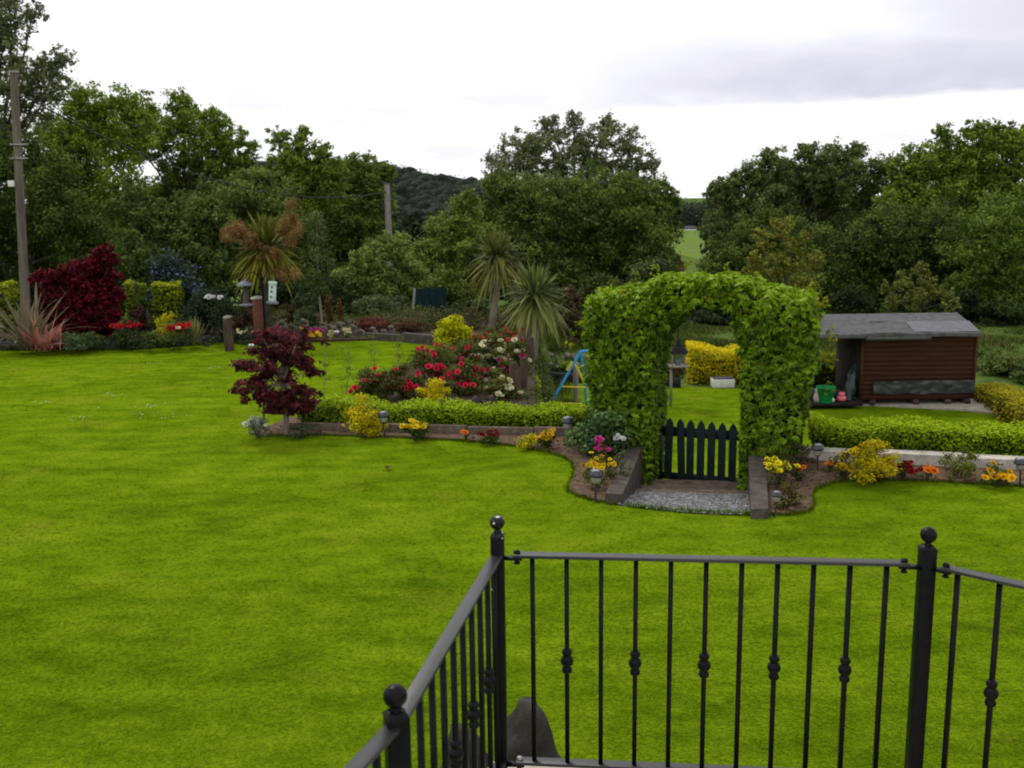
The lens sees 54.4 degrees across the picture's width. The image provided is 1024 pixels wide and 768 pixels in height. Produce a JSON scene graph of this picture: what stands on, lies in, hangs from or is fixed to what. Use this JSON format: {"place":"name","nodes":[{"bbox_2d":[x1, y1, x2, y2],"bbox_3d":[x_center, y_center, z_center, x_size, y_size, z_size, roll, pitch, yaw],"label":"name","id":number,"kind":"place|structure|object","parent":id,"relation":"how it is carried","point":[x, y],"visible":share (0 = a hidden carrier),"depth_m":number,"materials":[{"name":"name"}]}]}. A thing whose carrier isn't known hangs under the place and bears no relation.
{"place":"outdoors","nodes":[
{"label":"outdoors","id":0,"kind":"place"},
{"bbox_2d":[123,157,501,230],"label":"hill","id":1,"kind":"structure","parent":0,"point":[421,193],"depth_m":366.68,"materials":[{"name":"green plant"}]},
{"bbox_2d":[0,335,1023,767],"bbox_3d":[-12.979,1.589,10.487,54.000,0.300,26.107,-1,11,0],"label":"lawn","id":2,"kind":"structure","parent":0,"point":[366,466],"depth_m":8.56,"materials":[{"name":"green plant"}]},
{"bbox_2d":[7,311,90,351],"bbox_3d":[-9.991,-1.124,21.237,1.670,1.002,1.585,4,12,26],"label":"phormium","id":3,"kind":"object","parent":2,"relation":"on","point":[38,341],"visible":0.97,"depth_m":21.19,"materials":[{"name":"red plant"}]},
{"bbox_2d":[61,331,107,350],"bbox_3d":[-9.196,-0.927,21.390,0.915,0.445,0.997,-3,11,-13],"label":"green mound","id":4,"kind":"object","parent":2,"relation":"on","point":[75,340],"visible":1,"depth_m":21.26,"materials":[{"name":"green plant"}]},
{"bbox_2d":[109,317,143,346],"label":"flower plant","id":5,"kind":"object","parent":2,"relation":"on","point":[126,334],"visible":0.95,"depth_m":21.68,"materials":[{"name":"green plant"}]},
{"bbox_2d":[166,319,193,347],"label":"flower plant","id":6,"kind":"object","parent":2,"relation":"on","point":[176,327],"visible":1,"depth_m":21.55,"materials":[{"name":"green plant"}]},
{"bbox_2d":[366,349,535,410],"bbox_3d":[-1.068,0.063,18.183,2.978,0.560,6.736,-1,11,0],"label":"rose bed","id":7,"kind":"object","parent":2,"relation":"on","point":[530,381],"visible":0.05,"depth_m":15.91,"materials":[{"name":"soil"}]},
{"bbox_2d":[348,366,395,401],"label":"rose bush","id":8,"kind":"object","parent":7,"relation":"on","point":[374,383],"visible":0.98,"depth_m":15.49,"materials":[{"name":"green plant"}]},
{"bbox_2d":[384,361,423,398],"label":"rose bush","id":9,"kind":"object","parent":7,"relation":"on","point":[407,387],"visible":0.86,"depth_m":15.79,"materials":[{"name":"green plant"}]},
{"bbox_2d":[401,341,460,385],"bbox_3d":[-1.350,-0.316,16.849,0.973,0.788,0.993,5,12,27],"label":"rose bush","id":10,"kind":"object","parent":7,"relation":"on","point":[433,363],"visible":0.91,"depth_m":16.68,"materials":[{"name":"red plant"}]},
{"bbox_2d":[415,377,451,400],"bbox_3d":[-1.222,0.108,15.366,0.585,0.426,0.700,-1,11,0],"label":"golden mound","id":11,"kind":"object","parent":7,"relation":"on","point":[433,391],"visible":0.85,"depth_m":15.31,"materials":[{"name":"yellow plant"}]},
{"bbox_2d":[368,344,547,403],"bbox_3d":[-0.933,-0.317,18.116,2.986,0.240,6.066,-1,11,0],"label":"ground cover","id":12,"kind":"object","parent":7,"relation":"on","point":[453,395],"visible":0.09,"depth_m":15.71,"materials":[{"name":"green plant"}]},
{"bbox_2d":[438,356,483,395],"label":"rose bush","id":13,"kind":"object","parent":7,"relation":"on","point":[455,379],"visible":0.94,"depth_m":16.05,"materials":[{"name":"red plant"}]},
{"bbox_2d":[443,338,483,366],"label":"rose bush","id":14,"kind":"object","parent":7,"relation":"on","point":[460,347],"visible":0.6,"depth_m":18.37,"materials":[{"name":"green plant"}]},
{"bbox_2d":[471,333,506,365],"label":"rose bush","id":15,"kind":"object","parent":7,"relation":"on","point":[494,351],"visible":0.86,"depth_m":18.69,"materials":[{"name":"green plant"}]},
{"bbox_2d":[474,375,522,398],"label":"rose bush","id":16,"kind":"object","parent":7,"relation":"on","point":[491,386],"visible":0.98,"depth_m":15.66,"materials":[{"name":"green plant"}]},
{"bbox_2d":[497,337,531,368],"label":"rose bush","id":17,"kind":"object","parent":7,"relation":"on","point":[514,350],"visible":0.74,"depth_m":18.10,"materials":[{"name":"green plant"}]},
{"bbox_2d":[432,315,473,347],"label":"golden conifer","id":18,"kind":"object","parent":2,"relation":"on","point":[447,331],"visible":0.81,"depth_m":21.23,"materials":[{"name":"yellow plant"}]},
{"bbox_2d":[848,437,902,484],"bbox_3d":[3.999,0.844,10.994,0.540,0.531,0.729,8,13,38],"label":"golden shrub","id":19,"kind":"object","parent":2,"relation":"on","point":[867,460],"visible":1,"depth_m":10.88,"materials":[{"name":"yellow plant"}]},
{"bbox_2d":[978,460,1015,486],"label":"flower plant","id":20,"kind":"object","parent":2,"relation":"on","point":[998,476],"visible":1,"depth_m":10.74,"materials":[{"name":"yellow plant"}]},
{"bbox_3d":[0.993,2.687,0.969,3.820,1.235,5.673,-1,11,0],"label":"terrace wall","id":21,"kind":"object","parent":2,"relation":"on","visible":0},
{"bbox_2d":[493,761,566,767],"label":"terrace","id":22,"kind":"structure","parent":21,"relation":"on","point":[536,767],"depth_m":3.65,"materials":[{"name":"beige concrete"}]},
{"bbox_2d":[343,515,1023,767],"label":"terrace railing","id":23,"kind":"object","parent":22,"relation":"on","point":[391,738],"visible":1,"depth_m":3.36,"materials":[{"name":"black metal"}]},
{"bbox_2d":[0,0,1023,202],"label":"sky","id":24,"kind":"structure","parent":0,"point":[431,85],"materials":[{"name":"white"}]},
{"bbox_2d":[9,195,1023,405],"bbox_3d":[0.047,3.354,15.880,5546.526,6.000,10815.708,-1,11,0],"label":"ground","id":25,"kind":"structure","parent":0,"point":[980,378],"depth_m":25.73,"materials":[{"name":"green plant"}]},
{"bbox_2d":[0,0,79,296],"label":"tall tree","id":26,"kind":"object","parent":25,"relation":"on","point":[38,73],"visible":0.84,"depth_m":36.10,"materials":[{"name":"green plant"}]},
{"bbox_2d":[0,115,132,281],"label":"leafy tree","id":27,"kind":"object","parent":25,"relation":"on","point":[55,214],"visible":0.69,"depth_m":34.61,"materials":[{"name":"green plant"}]},
{"bbox_2d":[22,77,168,253],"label":"leafy tree","id":28,"kind":"object","parent":25,"relation":"on","point":[96,116],"visible":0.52,"depth_m":40.38,"materials":[{"name":"green plant"}]},
{"bbox_2d":[0,333,259,350],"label":"bed kerb","id":29,"kind":"structure","parent":25,"relation":"on","point":[202,338],"depth_m":22.03,"materials":[{"name":"grey stone"}]},
{"bbox_2d":[0,313,326,341],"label":"bed","id":30,"kind":"object","parent":25,"relation":"on","point":[44,337],"visible":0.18,"depth_m":23.94,"materials":[{"name":"soil"}]},
{"bbox_2d":[0,280,20,332],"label":"hedge","id":31,"kind":"object","parent":30,"relation":"on","point":[12,300],"visible":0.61,"depth_m":24.39,"materials":[{"name":"green plant"}]},
{"bbox_2d":[7,70,30,311],"bbox_3d":[-13.045,-4.748,26.511,0.730,6.917,0.320,-1,11,0],"label":"utility pole","id":32,"kind":"object","parent":30,"relation":"on","point":[18,182],"visible":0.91,"depth_m":26.37,"materials":[{"name":"grey wood"}]},
{"bbox_2d":[24,95,385,197],"bbox_3d":[-8.875,-7.500,32.907,0.040,2.730,15.598,5,12,29],"label":"overhead cable","id":33,"kind":"object","parent":32,"relation":"attached to","point":[181,168],"visible":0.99,"depth_m":30.47,"materials":[{"name":"rubber"}]},
{"bbox_2d":[0,275,95,349],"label":"phormium","id":34,"kind":"object","parent":30,"relation":"on","point":[24,317],"visible":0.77,"depth_m":21.46,"materials":[{"name":"red plant"}]},
{"bbox_2d":[26,242,126,340],"bbox_3d":[-9.753,-1.872,22.648,2.153,2.709,1.254,3,11,19],"label":"red maple","id":35,"kind":"object","parent":30,"relation":"on","point":[87,299],"visible":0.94,"depth_m":22.41,"materials":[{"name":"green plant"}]},
{"bbox_2d":[122,279,148,329],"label":"hedge","id":36,"kind":"object","parent":30,"relation":"on","point":[128,286],"visible":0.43,"depth_m":24.27,"materials":[{"name":"green plant"}]},
{"bbox_2d":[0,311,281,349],"bbox_3d":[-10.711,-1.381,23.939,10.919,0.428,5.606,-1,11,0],"label":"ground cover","id":37,"kind":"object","parent":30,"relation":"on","point":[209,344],"visible":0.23,"depth_m":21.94,"materials":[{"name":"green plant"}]},
{"bbox_2d":[150,280,185,329],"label":"hedge","id":38,"kind":"object","parent":30,"relation":"on","point":[164,304],"visible":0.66,"depth_m":24.29,"materials":[{"name":"green plant"}]},
{"bbox_2d":[143,246,210,319],"bbox_3d":[-8.566,-2.482,25.373,1.818,2.034,1.618,-5,11,-22],"label":"ceanothus","id":39,"kind":"object","parent":30,"relation":"on","point":[164,272],"visible":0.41,"depth_m":25.22,"materials":[{"name":"blue plant"}]},
{"bbox_2d":[172,285,243,334],"bbox_3d":[-7.139,-1.748,23.503,1.469,1.231,1.607,-8,13,-33],"label":"leafy shrub","id":40,"kind":"object","parent":30,"relation":"on","point":[205,305],"visible":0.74,"depth_m":23.22,"materials":[{"name":"green plant"}]},
{"bbox_2d":[87,174,244,304],"bbox_3d":[-11.174,-4.345,32.483,5.357,4.919,4.279,5,12,29],"label":"leafy tree","id":41,"kind":"object","parent":25,"relation":"on","point":[193,233],"visible":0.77,"depth_m":31.87,"materials":[{"name":"green plant"}]},
{"bbox_2d":[116,86,262,282],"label":"leafy tree","id":42,"kind":"object","parent":25,"relation":"on","point":[189,127],"visible":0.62,"depth_m":44.34,"materials":[{"name":"green plant"}]},
{"bbox_2d":[183,163,329,303],"bbox_3d":[-9.197,-4.986,35.385,5.012,5.610,4.095,8,13,38],"label":"leafy tree","id":43,"kind":"object","parent":25,"relation":"on","point":[243,201],"visible":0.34,"depth_m":34.58,"materials":[{"name":"green plant"}]},
{"bbox_2d":[245,275,300,311],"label":"bush","id":44,"kind":"object","parent":25,"relation":"on","point":[283,295],"visible":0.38,"depth_m":29.69,"materials":[{"name":"green plant"}]},
{"bbox_2d":[259,124,351,297],"bbox_3d":[-8.114,-6.382,39.234,3.958,7.568,3.063,-6,12,-27],"label":"leafy tree","id":45,"kind":"object","parent":25,"relation":"on","point":[323,176],"visible":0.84,"depth_m":38.60,"materials":[{"name":"green plant"}]},
{"bbox_2d":[291,271,360,314],"bbox_3d":[-5.485,-2.588,29.500,2.068,1.520,2.453,-1,11,0],"label":"bush","id":46,"kind":"object","parent":25,"relation":"on","point":[336,287],"visible":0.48,"depth_m":29.20,"materials":[{"name":"green plant"}]},
{"bbox_2d":[286,150,400,296],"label":"leafy tree","id":47,"kind":"object","parent":25,"relation":"on","point":[359,218],"visible":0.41,"depth_m":42.36,"materials":[{"name":"green plant"}]},
{"bbox_2d":[329,230,431,303],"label":"leafy tree","id":48,"kind":"object","parent":25,"relation":"on","point":[400,278],"visible":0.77,"depth_m":30.43,"materials":[{"name":"green plant"}]},
{"bbox_2d":[237,317,526,344],"bbox_3d":[-3.266,-1.095,24.606,7.500,0.550,4.200,-1,11,0],"label":"rockery bed","id":49,"kind":"object","parent":25,"relation":"on","point":[340,337],"visible":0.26,"depth_m":23.40,"materials":[{"name":"soil"}]},
{"bbox_2d":[219,197,306,330],"bbox_3d":[-5.528,-2.468,22.535,2.003,3.474,2.020,-1,11,0],"label":"cordyline","id":50,"kind":"object","parent":49,"relation":"on","point":[262,239],"visible":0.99,"depth_m":21.94,"materials":[{"name":"green plant"}]},
{"bbox_2d":[294,209,337,334],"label":"young sapling","id":51,"kind":"object","parent":49,"relation":"on","point":[314,220],"visible":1,"depth_m":23.13,"materials":[{"name":"green plant"}]},
{"bbox_2d":[118,300,526,333],"bbox_3d":[-4.700,-1.697,25.061,10.428,0.574,3.691,-1,11,0],"label":"ground cover","id":52,"kind":"object","parent":49,"relation":"on","point":[427,318],"visible":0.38,"depth_m":24.95,"materials":[{"name":"green plant"}]},
{"bbox_2d":[350,293,424,317],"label":"bush","id":53,"kind":"object","parent":25,"relation":"on","point":[365,304],"visible":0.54,"depth_m":28.19,"materials":[{"name":"green plant"}]},
{"bbox_2d":[415,287,446,312],"bbox_3d":[-2.312,-2.365,28.543,0.888,0.839,0.120,-1,11,0],"label":"fence netting","id":54,"kind":"object","parent":25,"relation":"on","point":[426,297],"visible":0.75,"depth_m":28.52,"materials":[{"name":"teal fabric"}]},
{"bbox_2d":[252,417,621,504],"bbox_3d":[-1.134,1.131,12.690,5.236,0.670,3.674,1,11,11],"label":"flower bed","id":55,"kind":"object","parent":25,"relation":"on","point":[579,458],"visible":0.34,"depth_m":12.79,"materials":[{"name":"soil"}]},
{"bbox_2d":[228,324,331,433],"bbox_3d":[-3.162,-0.062,13.558,1.364,1.571,1.270,-1,11,0],"label":"japanese maple","id":56,"kind":"object","parent":55,"relation":"on","point":[285,401],"visible":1,"depth_m":13.35,"materials":[{"name":"red plant"}]},
{"bbox_2d":[341,392,388,438],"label":"golden shrub","id":57,"kind":"object","parent":55,"relation":"on","point":[365,424],"visible":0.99,"depth_m":13.36,"materials":[{"name":"yellow plant"}]},
{"bbox_2d":[295,392,588,426],"bbox_3d":[-0.980,0.390,13.913,4.120,0.458,0.718,1,11,9],"label":"hedge","id":58,"kind":"object","parent":55,"relation":"on","point":[510,414],"visible":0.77,"depth_m":13.72,"materials":[{"name":"green plant"}]},
{"bbox_2d":[561,407,633,456],"bbox_3d":[1.075,0.581,12.331,0.854,0.645,0.852,-8,13,-33],"label":"leafy shrub","id":59,"kind":"object","parent":55,"relation":"on","point":[601,423],"visible":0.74,"depth_m":12.13,"materials":[{"name":"green plant"}]},
{"bbox_2d":[579,451,616,489],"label":"flower plant","id":60,"kind":"object","parent":55,"relation":"on","point":[595,462],"visible":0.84,"depth_m":10.87,"materials":[{"name":"yellow plant"}]},
{"bbox_2d":[411,267,469,307],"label":"bush","id":61,"kind":"object","parent":25,"relation":"on","point":[455,291],"visible":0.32,"depth_m":29.39,"materials":[{"name":"green plant"}]},
{"bbox_2d":[405,187,514,305],"bbox_3d":[-1.749,-4.283,33.674,3.793,4.727,3.116,-1,11,0],"label":"leafy tree","id":62,"kind":"object","parent":25,"relation":"on","point":[448,243],"visible":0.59,"depth_m":33.27,"materials":[{"name":"green plant"}]},
{"bbox_2d":[459,225,533,327],"bbox_3d":[-0.357,-2.445,23.993,1.769,2.865,1.797,-11,14,-43],"label":"cordyline","id":63,"kind":"object","parent":25,"relation":"on","point":[495,248],"visible":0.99,"depth_m":23.66,"materials":[{"name":"green plant"}]},
{"bbox_2d":[3,187,1021,305],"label":"woodland","id":64,"kind":"object","parent":25,"relation":"on","point":[411,228],"visible":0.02,"depth_m":59.57,"materials":[{"name":"green plant"}]},
{"bbox_2d":[507,696,560,759],"bbox_3d":[0.134,1.954,5.208,0.377,0.684,0.303,-6,12,-26],"label":"boulder","id":65,"kind":"object","parent":25,"relation":"on","point":[519,723],"visible":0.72,"depth_m":5.10,"materials":[{"name":"grey stone"}]},
{"bbox_2d":[496,258,572,358],"bbox_3d":[0.478,-1.117,20.733,1.726,3.105,1.716,-1,11,0],"label":"cordyline","id":66,"kind":"object","parent":25,"relation":"on","point":[534,304],"visible":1,"depth_m":20.40,"materials":[{"name":"green plant"}]},
{"bbox_2d":[473,165,603,305],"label":"leafy tree","id":67,"kind":"object","parent":25,"relation":"on","point":[525,205],"visible":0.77,"depth_m":41.15,"materials":[{"name":"green plant"}]},
{"bbox_2d":[523,326,571,410],"bbox_3d":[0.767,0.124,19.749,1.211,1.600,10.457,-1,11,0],"label":"shrub","id":68,"kind":"object","parent":25,"relation":"on","point":[549,394],"visible":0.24,"depth_m":18.22,"materials":[{"name":"green plant"}]},
{"bbox_2d":[479,109,661,259],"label":"tall tree","id":69,"kind":"object","parent":25,"relation":"on","point":[532,154],"visible":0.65,"depth_m":50.35,"materials":[{"name":"green plant"}]},
{"bbox_2d":[557,284,585,343],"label":"bush","id":70,"kind":"object","parent":25,"relation":"on","point":[574,300],"visible":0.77,"depth_m":26.94,"materials":[{"name":"green plant"}]},
{"bbox_2d":[121,303,1023,404],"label":"rough grass","id":71,"kind":"structure","parent":25,"relation":"on","point":[688,333],"depth_m":26.48,"materials":[{"name":"green plant"}]},
{"bbox_2d":[577,270,624,320],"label":"bush","id":72,"kind":"object","parent":25,"relation":"on","point":[601,280],"visible":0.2,"depth_m":31.05,"materials":[{"name":"green plant"}]},
{"bbox_2d":[557,153,684,298],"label":"leafy tree","id":73,"kind":"object","parent":25,"relation":"on","point":[642,221],"visible":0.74,"depth_m":42.26,"materials":[{"name":"green plant"}]},
{"bbox_2d":[605,445,642,506],"bbox_3d":[1.358,1.339,11.683,0.182,0.860,2.550,2,11,13],"label":"railway sleeper","id":74,"kind":"object","parent":25,"relation":"on","point":[621,488],"visible":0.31,"depth_m":11.20,"materials":[{"name":"grey wood"}]},
{"bbox_2d":[621,251,676,290],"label":"bush","id":75,"kind":"object","parent":25,"relation":"on","point":[644,273],"visible":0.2,"depth_m":32.53,"materials":[{"name":"green plant"}]},
{"bbox_2d":[641,479,738,489],"bbox_3d":[2.172,1.506,12.146,1.281,0.440,0.900,0,11,6],"label":"timber step","id":76,"kind":"object","parent":25,"relation":"on","point":[692,484],"visible":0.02,"depth_m":12.32,"materials":[{"name":"grey wood"}]},
{"bbox_2d":[559,259,838,489],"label":"leafy arch","id":77,"kind":"structure","parent":25,"relation":"on","point":[629,336],"depth_m":11.87,"materials":[{"name":"green plant"}]},
{"bbox_2d":[657,418,739,481],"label":"garden gate","id":78,"kind":"structure","parent":77,"relation":"attached to","point":[700,432],"depth_m":12.53,"materials":[{"name":"black paint"}]},
{"bbox_2d":[672,197,728,228],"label":"trees","id":79,"kind":"object","parent":25,"relation":"on","point":[689,218],"visible":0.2,"depth_m":284.94,"materials":[{"name":"green plant"}]},
{"bbox_2d":[747,455,768,518],"bbox_3d":[2.720,1.435,11.092,0.193,0.850,2.474,2,11,13],"label":"railway sleeper","id":80,"kind":"object","parent":25,"relation":"on","point":[757,494],"visible":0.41,"depth_m":10.58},
{"bbox_2d":[739,215,826,308],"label":"young tree","id":81,"kind":"object","parent":25,"relation":"on","point":[797,280],"visible":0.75,"depth_m":27.22,"materials":[{"name":"green plant"}]},
{"bbox_2d":[695,136,898,247],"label":"leafy tree","id":82,"kind":"object","parent":25,"relation":"on","point":[790,186],"visible":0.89,"depth_m":44.63,"materials":[{"name":"green plant"}]},
{"bbox_2d":[694,203,901,313],"bbox_3d":[10.265,-3.991,35.813,7.379,5.071,5.168,-1,11,0],"label":"leafy tree","id":83,"kind":"object","parent":25,"relation":"on","point":[835,275],"visible":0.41,"depth_m":35.62,"materials":[{"name":"green plant"}]},
{"bbox_2d":[812,347,841,389],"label":"hedge","id":84,"kind":"object","parent":25,"relation":"on","point":[824,372],"visible":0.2,"depth_m":22.80,"materials":[{"name":"green plant"}]},
{"bbox_2d":[828,285,883,313],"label":"bush","id":85,"kind":"object","parent":25,"relation":"on","point":[845,302],"visible":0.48,"depth_m":29.89,"materials":[{"name":"green plant"}]},
{"bbox_2d":[766,460,1023,515],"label":"flower bed","id":86,"kind":"object","parent":25,"relation":"on","point":[816,477],"visible":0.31,"depth_m":11.08,"materials":[{"name":"soil"}]},
{"bbox_2d":[759,455,800,489],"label":"flower plant","id":87,"kind":"object","parent":86,"relation":"on","point":[774,465],"visible":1,"depth_m":10.72,"materials":[{"name":"yellow plant"}]},
{"bbox_2d":[772,481,805,508],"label":"wispy shrub","id":88,"kind":"object","parent":86,"relation":"on","point":[789,501],"visible":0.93,"depth_m":10.10,"materials":[{"name":"green plant"}]},
{"bbox_2d":[807,411,1023,455],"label":"hedge","id":89,"kind":"object","parent":86,"relation":"on","point":[921,434],"visible":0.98,"depth_m":11.95,"materials":[{"name":"green plant"}]},
{"bbox_2d":[936,445,980,479],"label":"wispy shrub","id":90,"kind":"object","parent":86,"relation":"on","point":[970,469],"visible":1,"depth_m":11.08,"materials":[{"name":"green plant"}]},
{"bbox_2d":[844,183,970,312],"bbox_3d":[14.606,-4.230,35.654,4.914,5.815,5.329,8,14,40],"label":"leafy tree","id":91,"kind":"object","parent":25,"relation":"on","point":[913,230],"visible":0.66,"depth_m":34.95,"materials":[{"name":"green plant"}]},
{"bbox_2d":[878,261,961,312],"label":"young tree","id":92,"kind":"object","parent":25,"relation":"on","point":[916,297],"visible":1,"depth_m":27.44,"materials":[{"name":"green plant"}]},
{"bbox_2d":[883,449,964,466],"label":"kerb beam","id":93,"kind":"structure","parent":25,"relation":"on","point":[917,457],"depth_m":11.62,"materials":[{"name":"grey concrete"}]},
{"bbox_2d":[871,116,1023,242],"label":"leafy tree","id":94,"kind":"object","parent":25,"relation":"on","point":[975,172],"visible":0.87,"depth_m":40.50,"materials":[{"name":"green plant"}]},
{"bbox_2d":[937,288,985,322],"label":"bush","id":95,"kind":"object","parent":25,"relation":"on","point":[969,298],"visible":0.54,"depth_m":30.26,"materials":[{"name":"green plant"}]},
{"bbox_2d":[934,174,1023,312],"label":"leafy tree","id":96,"kind":"object","parent":25,"relation":"on","point":[993,271],"visible":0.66,"depth_m":31.64,"materials":[{"name":"green plant"}]},
{"bbox_2d":[963,453,1023,469],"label":"kerb beam","id":97,"kind":"structure","parent":25,"relation":"on","point":[1007,461],"depth_m":11.44,"materials":[{"name":"grey concrete"}]},
{"bbox_2d":[973,298,1023,326],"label":"bush","id":98,"kind":"object","parent":25,"relation":"on","point":[1003,313],"visible":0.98,"depth_m":29.40,"materials":[{"name":"green plant"}]},
{"bbox_2d":[974,382,1023,425],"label":"hedge","id":99,"kind":"object","parent":25,"relation":"on","point":[1007,404],"visible":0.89,"depth_m":19.49,"materials":[{"name":"yellow plant"}]},
{"bbox_2d":[976,349,1023,377],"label":"leafy shrub","id":100,"kind":"object","parent":25,"relation":"on","point":[1003,363],"visible":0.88,"depth_m":24.11,"materials":[{"name":"green plant"}]},
{"bbox_2d":[618,491,750,514],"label":"gravel","id":101,"kind":"structure","parent":0,"point":[717,497],"depth_m":10.79,"materials":[{"name":"grey gravel"}]},
{"bbox_2d":[557,382,1023,479],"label":"lawn","id":102,"kind":"structure","parent":0,"point":[729,399],"depth_m":20.18,"materials":[{"name":"green plant"}]},
{"bbox_2d":[684,340,741,384],"bbox_3d":[4.835,-0.539,23.834,1.407,1.022,1.051,0,11,7],"label":"hedge","id":103,"kind":"object","parent":102,"relation":"on","point":[701,369],"visible":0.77,"depth_m":23.52,"materials":[{"name":"yellow plant"}]},
{"bbox_2d":[854,396,996,414],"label":"shed slab","id":104,"kind":"structure","parent":102,"relation":"on","point":[958,405],"depth_m":20.61,"materials":[{"name":"grey concrete"}]},
{"bbox_2d":[809,312,981,406],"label":"garden shed","id":105,"kind":"structure","parent":104,"relation":"on","point":[913,358],"depth_m":20.55,"materials":[{"name":"wood"}]},
{"bbox_2d":[666,228,972,271],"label":"field","id":106,"kind":"structure","parent":0,"point":[689,246],"depth_m":187.49,"materials":[{"name":"green plant"}]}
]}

